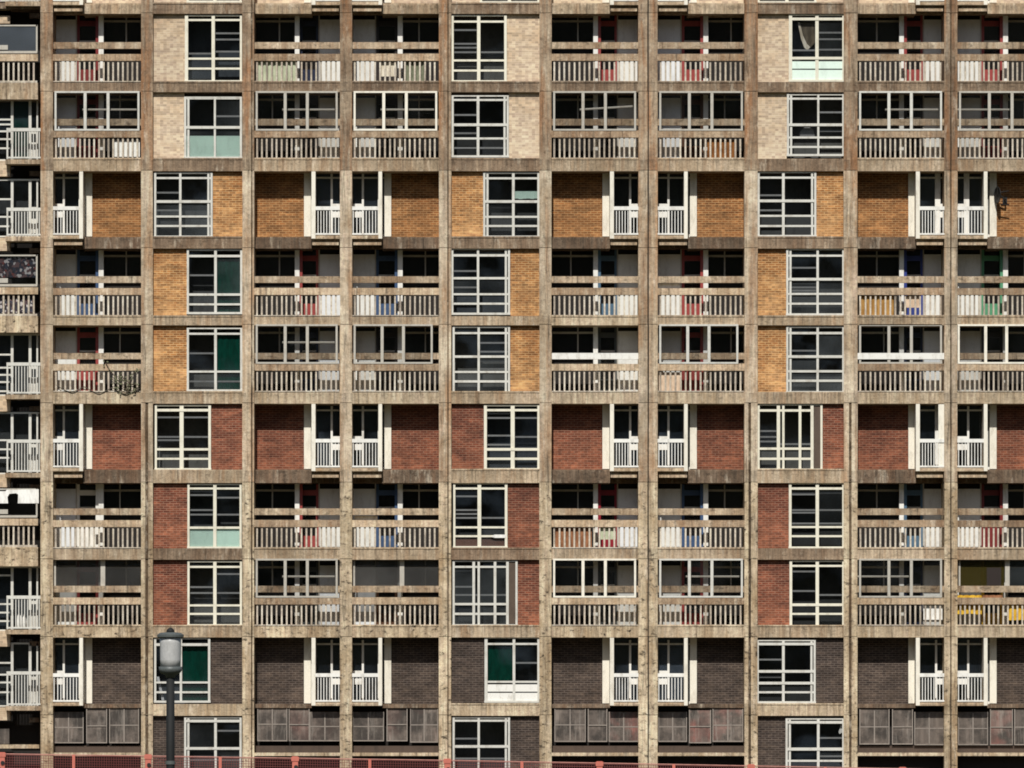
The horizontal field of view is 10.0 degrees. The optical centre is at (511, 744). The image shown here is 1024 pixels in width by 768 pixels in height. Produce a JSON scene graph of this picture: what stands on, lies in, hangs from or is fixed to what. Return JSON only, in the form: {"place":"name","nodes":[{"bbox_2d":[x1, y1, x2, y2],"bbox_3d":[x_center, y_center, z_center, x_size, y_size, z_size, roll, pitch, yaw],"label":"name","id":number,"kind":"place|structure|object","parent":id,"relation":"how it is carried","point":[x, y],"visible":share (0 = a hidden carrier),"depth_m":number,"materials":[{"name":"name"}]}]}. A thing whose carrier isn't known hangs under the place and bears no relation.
{"place":"outdoors","nodes":[
{"label":"outdoors","id":0,"kind":"place"},
{"bbox_3d":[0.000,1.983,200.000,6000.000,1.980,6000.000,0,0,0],"label":"ground","id":1,"kind":"structure","parent":0,"visible":0},
{"bbox_2d":[157,628,183,767],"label":"street lamp","id":2,"kind":"object","parent":1,"relation":"on","point":[170,667],"visible":1,"depth_m":137.90,"materials":[{"name":"grey metal"}]},
{"bbox_2d":[0,0,1023,767],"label":"apartment building","id":3,"kind":"structure","parent":1,"relation":"on","point":[800,492],"depth_m":200.20,"materials":[{"name":"concrete"}]},
{"bbox_2d":[0,295,32,312],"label":"blanket","id":4,"kind":"object","parent":3,"relation":"hanging from","point":[16,303],"visible":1,"depth_m":200.18,"materials":[{"name":"fabric"}]},
{"bbox_2d":[0,257,35,277],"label":"curtain","id":5,"kind":"object","parent":3,"relation":"hanging from","point":[20,267],"visible":1,"depth_m":200.20,"materials":[{"name":"fabric"}]},
{"bbox_2d":[0,489,38,502],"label":"banner","id":6,"kind":"object","parent":3,"relation":"attached to","point":[29,496],"visible":1,"depth_m":200.09,"materials":[{"name":"white plastic"}]},
{"bbox_2d":[0,101,38,160],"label":"window","id":7,"kind":"structure","parent":3,"relation":"in","point":[13,114],"depth_m":200.58,"materials":[{"name":"paint"}]},
{"bbox_2d":[0,179,38,236],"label":"window","id":8,"kind":"structure","parent":3,"relation":"in","point":[14,193],"depth_m":201.07,"materials":[{"name":"paint"}]},
{"bbox_2d":[0,334,38,395],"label":"window","id":9,"kind":"structure","parent":3,"relation":"in","point":[13,347],"depth_m":201.07,"materials":[{"name":"paint"}]},
{"bbox_2d":[0,412,38,473],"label":"window","id":10,"kind":"structure","parent":3,"relation":"in","point":[13,425],"depth_m":201.07,"materials":[{"name":"paint"}]},
{"bbox_2d":[0,567,38,630],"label":"window","id":11,"kind":"structure","parent":3,"relation":"in","point":[14,581],"depth_m":201.07,"materials":[{"name":"paint"}]},
{"bbox_2d":[0,643,38,706],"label":"window","id":12,"kind":"structure","parent":3,"relation":"in","point":[20,656],"depth_m":201.07,"materials":[{"name":"paint"}]},
{"bbox_2d":[55,174,78,235],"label":"balcony door","id":13,"kind":"structure","parent":3,"relation":"in","point":[67,186],"depth_m":201.37,"materials":[{"name":"white paint"}]},
{"bbox_2d":[55,406,78,467],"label":"balcony door","id":14,"kind":"structure","parent":3,"relation":"in","point":[67,417],"depth_m":201.37,"materials":[{"name":"white paint"}]},
{"bbox_2d":[55,638,78,702],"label":"balcony door","id":15,"kind":"structure","parent":3,"relation":"in","point":[67,649],"depth_m":201.37,"materials":[{"name":"white paint"}]},
{"bbox_2d":[77,15,95,80],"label":"door","id":16,"kind":"structure","parent":3,"relation":"in","point":[79,23],"depth_m":201.42,"materials":[{"name":"paint"}]},
{"bbox_2d":[77,327,95,390],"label":"door","id":17,"kind":"structure","parent":3,"relation":"in","point":[79,334],"depth_m":201.02,"materials":[{"name":"red paint"}]},
{"bbox_2d":[77,484,95,546],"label":"door","id":18,"kind":"structure","parent":3,"relation":"in","point":[79,492],"depth_m":201.42,"materials":[{"name":"white paint"}]},
{"bbox_2d":[77,561,95,624],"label":"door","id":19,"kind":"structure","parent":3,"relation":"in","point":[79,569],"depth_m":201.02,"materials":[{"name":"grey paint"}]},
{"bbox_2d":[104,251,140,314],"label":"window","id":20,"kind":"structure","parent":3,"relation":"in","point":[106,285],"depth_m":201.42,"materials":[{"name":"grey paint"}]},
{"bbox_2d":[154,405,210,469],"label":"window","id":21,"kind":"structure","parent":3,"relation":"in","point":[182,432],"depth_m":201.32,"materials":[{"name":"paint"}]},
{"bbox_2d":[154,638,210,703],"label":"window","id":22,"kind":"structure","parent":3,"relation":"in","point":[179,681],"depth_m":200.09,"materials":[{"name":"paint"}]},
{"bbox_2d":[154,172,212,235],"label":"window","id":23,"kind":"structure","parent":3,"relation":"in","point":[183,201],"depth_m":201.02,"materials":[{"name":"paint"}]},
{"bbox_2d":[183,646,207,700],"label":"blind","id":24,"kind":"object","parent":3,"relation":"attached to","point":[195,663],"visible":1,"depth_m":200.22,"materials":[{"name":"green fabric"}]},
{"bbox_2d":[184,15,241,80],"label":"window","id":25,"kind":"structure","parent":3,"relation":"in","point":[213,43],"depth_m":201.02,"materials":[{"name":"paint"}]},
{"bbox_2d":[184,96,241,157],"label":"window","id":26,"kind":"structure","parent":3,"relation":"in","point":[212,124],"depth_m":200.14,"materials":[{"name":"paint"}]},
{"bbox_2d":[184,716,241,767],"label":"window","id":27,"kind":"structure","parent":3,"relation":"in","point":[217,736],"depth_m":201.12,"materials":[{"name":"paint"}]},
{"bbox_2d":[186,249,241,314],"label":"window","id":28,"kind":"structure","parent":3,"relation":"in","point":[202,294],"depth_m":201.12,"materials":[{"name":"paint"}]},
{"bbox_2d":[186,328,241,390],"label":"window","id":29,"kind":"structure","parent":3,"relation":"in","point":[202,371],"depth_m":201.32,"materials":[{"name":"paint"}]},
{"bbox_2d":[187,484,241,547],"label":"window","id":30,"kind":"structure","parent":3,"relation":"in","point":[214,511],"depth_m":200.19,"materials":[{"name":"paint"}]},
{"bbox_2d":[187,561,241,624],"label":"window","id":31,"kind":"structure","parent":3,"relation":"in","point":[214,588],"depth_m":201.22,"materials":[{"name":"paint"}]},
{"bbox_2d":[217,335,239,388],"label":"blind","id":32,"kind":"object","parent":3,"relation":"attached to","point":[228,352],"visible":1,"depth_m":200.22,"materials":[{"name":"green fabric"}]},
{"bbox_2d":[217,258,239,311],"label":"blind","id":33,"kind":"object","parent":3,"relation":"attached to","point":[228,275],"visible":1,"depth_m":200.22,"materials":[{"name":"green fabric"}]},
{"bbox_2d":[256,251,294,314],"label":"window","id":34,"kind":"structure","parent":3,"relation":"in","point":[258,285],"depth_m":201.42,"materials":[{"name":"grey paint"}]},
{"bbox_2d":[256,484,294,546],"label":"window","id":35,"kind":"structure","parent":3,"relation":"in","point":[258,517],"depth_m":201.42,"materials":[{"name":"grey paint"}]},
{"bbox_2d":[258,61,295,80],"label":"privacy sheet","id":36,"kind":"object","parent":3,"relation":"on","point":[279,70],"visible":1,"depth_m":200.13,"materials":[{"name":"green fabric"}]},
{"bbox_2d":[300,15,317,80],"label":"door","id":37,"kind":"structure","parent":3,"relation":"in","point":[302,23],"depth_m":201.42,"materials":[{"name":"brown paint"}]},
{"bbox_2d":[300,95,317,157],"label":"door","id":38,"kind":"structure","parent":3,"relation":"in","point":[302,101],"depth_m":201.02,"materials":[{"name":"paint"}]},
{"bbox_2d":[300,327,317,390],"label":"door","id":39,"kind":"structure","parent":3,"relation":"in","point":[302,334],"depth_m":201.02,"materials":[{"name":"black paint"}]},
{"bbox_2d":[300,561,317,624],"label":"door","id":40,"kind":"structure","parent":3,"relation":"in","point":[302,569],"depth_m":201.02,"materials":[{"name":"grey paint"}]},
{"bbox_2d":[311,174,339,235],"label":"balcony door","id":41,"kind":"structure","parent":3,"relation":"in","point":[327,186],"depth_m":201.37,"materials":[{"name":"white paint"}]},
{"bbox_2d":[311,405,339,467],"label":"balcony door","id":42,"kind":"structure","parent":3,"relation":"in","point":[327,417],"depth_m":201.37,"materials":[{"name":"white paint"}]},
{"bbox_2d":[311,638,339,702],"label":"balcony door","id":43,"kind":"structure","parent":3,"relation":"in","point":[327,649],"depth_m":201.37,"materials":[{"name":"white paint"}]},
{"bbox_2d":[353,174,383,236],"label":"balcony door","id":44,"kind":"structure","parent":3,"relation":"in","point":[365,187],"depth_m":201.37,"materials":[{"name":"white paint"}]},
{"bbox_2d":[353,406,383,469],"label":"balcony door","id":45,"kind":"structure","parent":3,"relation":"in","point":[365,418],"depth_m":201.37,"materials":[{"name":"white paint"}]},
{"bbox_2d":[353,638,383,703],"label":"balcony door","id":46,"kind":"structure","parent":3,"relation":"in","point":[365,650],"depth_m":201.37,"materials":[{"name":"white paint"}]},
{"bbox_2d":[376,250,394,314],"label":"door","id":47,"kind":"structure","parent":3,"relation":"in","point":[378,258],"depth_m":201.42,"materials":[{"name":"blue paint"}]},
{"bbox_2d":[376,484,394,546],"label":"door","id":48,"kind":"structure","parent":3,"relation":"in","point":[378,492],"depth_m":201.42,"materials":[{"name":"blue paint"}]},
{"bbox_2d":[376,561,394,624],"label":"door","id":49,"kind":"structure","parent":3,"relation":"in","point":[378,569],"depth_m":201.02,"materials":[{"name":"grey paint"}]},
{"bbox_2d":[376,15,397,80],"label":"door","id":50,"kind":"structure","parent":3,"relation":"in","point":[378,23],"depth_m":201.42,"materials":[{"name":"paint"}]},
{"bbox_2d":[376,95,397,157],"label":"door","id":51,"kind":"structure","parent":3,"relation":"in","point":[378,101],"depth_m":201.02,"materials":[{"name":"paint"}]},
{"bbox_2d":[376,327,397,390],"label":"door","id":52,"kind":"structure","parent":3,"relation":"in","point":[378,334],"depth_m":201.02,"materials":[{"name":"paint"}]},
{"bbox_2d":[403,18,438,80],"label":"window","id":53,"kind":"structure","parent":3,"relation":"in","point":[405,51],"depth_m":201.42,"materials":[{"name":"black glass"}]},
{"bbox_2d":[451,15,506,80],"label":"window","id":54,"kind":"structure","parent":3,"relation":"in","point":[479,46],"depth_m":201.37,"materials":[{"name":"paint"}]},
{"bbox_2d":[451,95,508,157],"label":"window","id":55,"kind":"structure","parent":3,"relation":"in","point":[480,123],"depth_m":201.17,"materials":[{"name":"paint"}]},
{"bbox_2d":[452,483,507,546],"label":"window","id":56,"kind":"structure","parent":3,"relation":"in","point":[479,512],"depth_m":201.32,"materials":[{"name":"paint"}]},
{"bbox_2d":[451,249,509,315],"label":"window","id":57,"kind":"structure","parent":3,"relation":"in","point":[480,281],"depth_m":201.27,"materials":[{"name":"glass"}]},
{"bbox_2d":[452,327,509,390],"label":"window","id":58,"kind":"structure","parent":3,"relation":"in","point":[480,355],"depth_m":201.12,"materials":[{"name":"paint"}]},
{"bbox_2d":[452,716,509,767],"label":"window","id":59,"kind":"structure","parent":3,"relation":"in","point":[485,738],"depth_m":201.27,"materials":[{"name":"paint"}]},
{"bbox_2d":[452,561,517,624],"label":"window","id":60,"kind":"structure","parent":3,"relation":"in","point":[483,592],"depth_m":201.37,"materials":[{"name":"paint"}]},
{"bbox_2d":[488,645,512,680],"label":"blind","id":61,"kind":"object","parent":3,"relation":"attached to","point":[500,662],"visible":1,"depth_m":200.22,"materials":[{"name":"green fabric"}]},
{"bbox_2d":[483,172,538,235],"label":"window","id":62,"kind":"structure","parent":3,"relation":"in","point":[503,214],"depth_m":201.07,"materials":[{"name":"paint"}]},
{"bbox_2d":[484,405,538,468],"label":"window","id":63,"kind":"structure","parent":3,"relation":"in","point":[511,432],"depth_m":201.07,"materials":[{"name":"paint"}]},
{"bbox_2d":[484,637,538,702],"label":"window","id":64,"kind":"structure","parent":3,"relation":"in","point":[524,687],"depth_m":200.09,"materials":[{"name":"paint"}]},
{"bbox_2d":[552,484,592,546],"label":"window","id":65,"kind":"structure","parent":3,"relation":"in","point":[554,517],"depth_m":201.42,"materials":[{"name":"grey paint"}]},
{"bbox_2d":[555,528,591,546],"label":"board","id":66,"kind":"object","parent":3,"relation":"on","point":[571,537],"visible":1,"depth_m":200.13,"materials":[{"name":"brown wood"}]},
{"bbox_2d":[598,95,616,157],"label":"door","id":67,"kind":"structure","parent":3,"relation":"in","point":[600,101],"depth_m":201.02,"materials":[{"name":"paint"}]},
{"bbox_2d":[598,327,616,390],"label":"door","id":68,"kind":"structure","parent":3,"relation":"in","point":[600,334],"depth_m":201.02,"materials":[{"name":"grey paint"}]},
{"bbox_2d":[598,561,616,624],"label":"door","id":69,"kind":"structure","parent":3,"relation":"in","point":[600,569],"depth_m":201.02,"materials":[{"name":"grey paint"}]},
{"bbox_2d":[601,15,616,80],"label":"door","id":70,"kind":"structure","parent":3,"relation":"in","point":[603,23],"depth_m":201.42,"materials":[{"name":"red paint"}]},
{"bbox_2d":[609,174,637,236],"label":"balcony door","id":71,"kind":"structure","parent":3,"relation":"in","point":[625,186],"depth_m":201.37,"materials":[{"name":"white paint"}]},
{"bbox_2d":[609,405,637,468],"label":"balcony door","id":72,"kind":"structure","parent":3,"relation":"in","point":[625,417],"depth_m":201.37,"materials":[{"name":"white paint"}]},
{"bbox_2d":[609,638,637,702],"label":"balcony door","id":73,"kind":"structure","parent":3,"relation":"in","point":[625,649],"depth_m":201.37,"materials":[{"name":"white paint"}]},
{"bbox_2d":[658,174,689,236],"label":"balcony door","id":74,"kind":"structure","parent":3,"relation":"in","point":[670,187],"depth_m":201.37,"materials":[{"name":"white paint"}]},
{"bbox_2d":[658,406,689,469],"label":"balcony door","id":75,"kind":"structure","parent":3,"relation":"in","point":[670,418],"depth_m":201.37,"materials":[{"name":"white paint"}]},
{"bbox_2d":[658,638,689,703],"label":"balcony door","id":76,"kind":"structure","parent":3,"relation":"in","point":[670,650],"depth_m":201.37,"materials":[{"name":"white paint"}]},
{"bbox_2d":[682,15,699,80],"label":"door","id":77,"kind":"structure","parent":3,"relation":"in","point":[684,23],"depth_m":201.42,"materials":[{"name":"red paint"}]},
{"bbox_2d":[682,250,699,314],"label":"door","id":78,"kind":"structure","parent":3,"relation":"in","point":[684,258],"depth_m":201.42,"materials":[{"name":"red paint"}]},
{"bbox_2d":[682,327,699,390],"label":"door","id":79,"kind":"structure","parent":3,"relation":"in","point":[691,334],"depth_m":201.02,"materials":[{"name":"red paint"}]},
{"bbox_2d":[707,140,736,157],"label":"board","id":80,"kind":"object","parent":3,"relation":"on","point":[722,148],"visible":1,"depth_m":200.13,"materials":[{"name":"brown wood"}]},
{"bbox_2d":[708,18,742,80],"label":"window","id":81,"kind":"structure","parent":3,"relation":"in","point":[710,51],"depth_m":201.42,"materials":[{"name":"black glass"}]},
{"bbox_2d":[757,639,815,702],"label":"window","id":82,"kind":"structure","parent":3,"relation":"in","point":[786,668],"depth_m":201.37,"materials":[{"name":"paint"}]},
{"bbox_2d":[758,172,816,235],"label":"window","id":83,"kind":"structure","parent":3,"relation":"in","point":[786,203],"depth_m":201.22,"materials":[{"name":"paint"}]},
{"bbox_2d":[758,404,822,468],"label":"window","id":84,"kind":"structure","parent":3,"relation":"in","point":[790,436],"depth_m":201.32,"materials":[{"name":"paint"}]},
{"bbox_2d":[786,94,843,157],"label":"window","id":85,"kind":"structure","parent":3,"relation":"in","point":[821,113],"depth_m":201.37,"materials":[{"name":"paint"}]},
{"bbox_2d":[786,249,843,314],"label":"window","id":86,"kind":"structure","parent":3,"relation":"in","point":[814,279],"depth_m":201.07,"materials":[{"name":"paint"}]},
{"bbox_2d":[786,327,843,391],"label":"window","id":87,"kind":"structure","parent":3,"relation":"in","point":[814,355],"depth_m":201.37,"materials":[{"name":"paint"}]},
{"bbox_2d":[786,717,843,767],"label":"window","id":88,"kind":"structure","parent":3,"relation":"in","point":[810,741],"depth_m":201.22,"materials":[{"name":"paint"}]},
{"bbox_2d":[788,14,843,81],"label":"window","id":89,"kind":"structure","parent":3,"relation":"in","point":[823,61],"depth_m":200.09,"materials":[{"name":"paint"}]},
{"bbox_2d":[788,483,843,547],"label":"window","id":90,"kind":"structure","parent":3,"relation":"in","point":[815,510],"depth_m":201.37,"materials":[{"name":"paint"}]},
{"bbox_2d":[789,561,843,624],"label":"window","id":91,"kind":"structure","parent":3,"relation":"in","point":[816,588],"depth_m":201.12,"materials":[{"name":"paint"}]},
{"bbox_2d":[861,295,893,314],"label":"privacy sheet","id":92,"kind":"object","parent":3,"relation":"on","point":[877,305],"visible":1,"depth_m":200.13,"materials":[{"name":"beige fabric"}]},
{"bbox_2d":[858,18,898,80],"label":"window","id":93,"kind":"structure","parent":3,"relation":"in","point":[860,51],"depth_m":201.42,"materials":[{"name":"grey paint"}]},
{"bbox_2d":[858,251,898,314],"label":"window","id":94,"kind":"structure","parent":3,"relation":"in","point":[860,285],"depth_m":201.42,"materials":[{"name":"grey paint"}]},
{"bbox_2d":[858,484,898,546],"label":"window","id":95,"kind":"structure","parent":3,"relation":"in","point":[860,517],"depth_m":201.42,"materials":[{"name":"grey paint"}]},
{"bbox_2d":[904,95,922,157],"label":"door","id":96,"kind":"structure","parent":3,"relation":"in","point":[906,101],"depth_m":201.02,"materials":[{"name":"paint"}]},
{"bbox_2d":[904,327,922,390],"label":"door","id":97,"kind":"structure","parent":3,"relation":"in","point":[906,334],"depth_m":201.02,"materials":[{"name":"black paint"}]},
{"bbox_2d":[904,561,922,624],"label":"door","id":98,"kind":"structure","parent":3,"relation":"in","point":[906,569],"depth_m":201.02,"materials":[{"name":"black paint"}]},
{"bbox_2d":[920,405,937,467],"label":"balcony door","id":99,"kind":"structure","parent":3,"relation":"in","point":[928,414],"depth_m":201.37,"materials":[{"name":"white paint"}]},
{"bbox_2d":[920,638,941,702],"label":"balcony door","id":100,"kind":"structure","parent":3,"relation":"in","point":[930,648],"depth_m":201.37,"materials":[{"name":"white paint"}]},
{"bbox_2d":[920,173,942,235],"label":"balcony door","id":101,"kind":"structure","parent":3,"relation":"in","point":[930,185],"depth_m":201.37,"materials":[{"name":"white paint"}]},
{"bbox_2d":[957,173,988,236],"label":"balcony door","id":102,"kind":"structure","parent":3,"relation":"in","point":[969,187],"depth_m":201.37,"materials":[{"name":"white paint"}]},
{"bbox_2d":[957,405,989,469],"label":"balcony door","id":103,"kind":"structure","parent":3,"relation":"in","point":[969,418],"depth_m":201.37,"materials":[{"name":"white paint"}]},
{"bbox_2d":[957,638,989,703],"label":"balcony door","id":104,"kind":"structure","parent":3,"relation":"in","point":[969,650],"depth_m":201.37,"materials":[{"name":"white paint"}]},
{"bbox_2d":[981,484,998,546],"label":"door","id":105,"kind":"structure","parent":3,"relation":"in","point":[983,492],"depth_m":201.42,"materials":[{"name":"paint"}]},
{"bbox_2d":[981,327,1002,390],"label":"door","id":106,"kind":"structure","parent":3,"relation":"in","point":[989,334],"depth_m":201.02,"materials":[{"name":"paint"}]},
{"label":"pavement","id":107,"kind":"structure","parent":0,"visible":0},
{"bbox_2d":[0,752,144,767],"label":"barrier","id":108,"kind":"object","parent":107,"relation":"on","point":[3,757],"visible":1,"depth_m":197.37,"materials":[{"name":"red metal"}]},
{"bbox_2d":[144,754,291,767],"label":"barrier","id":109,"kind":"object","parent":107,"relation":"on","point":[148,758],"visible":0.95,"depth_m":197.37,"materials":[{"name":"red metal"}]},
{"bbox_2d":[291,756,443,767],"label":"barrier","id":110,"kind":"object","parent":107,"relation":"on","point":[295,760],"visible":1,"depth_m":197.37,"materials":[{"name":"red metal"}]},
{"bbox_2d":[443,759,596,767],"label":"barrier","id":111,"kind":"object","parent":107,"relation":"on","point":[447,763],"visible":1,"depth_m":197.38,"materials":[{"name":"red metal"}]},
{"bbox_2d":[596,761,746,767],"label":"barrier","id":112,"kind":"object","parent":107,"relation":"on","point":[599,764],"visible":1,"depth_m":197.38,"materials":[{"name":"red metal"}]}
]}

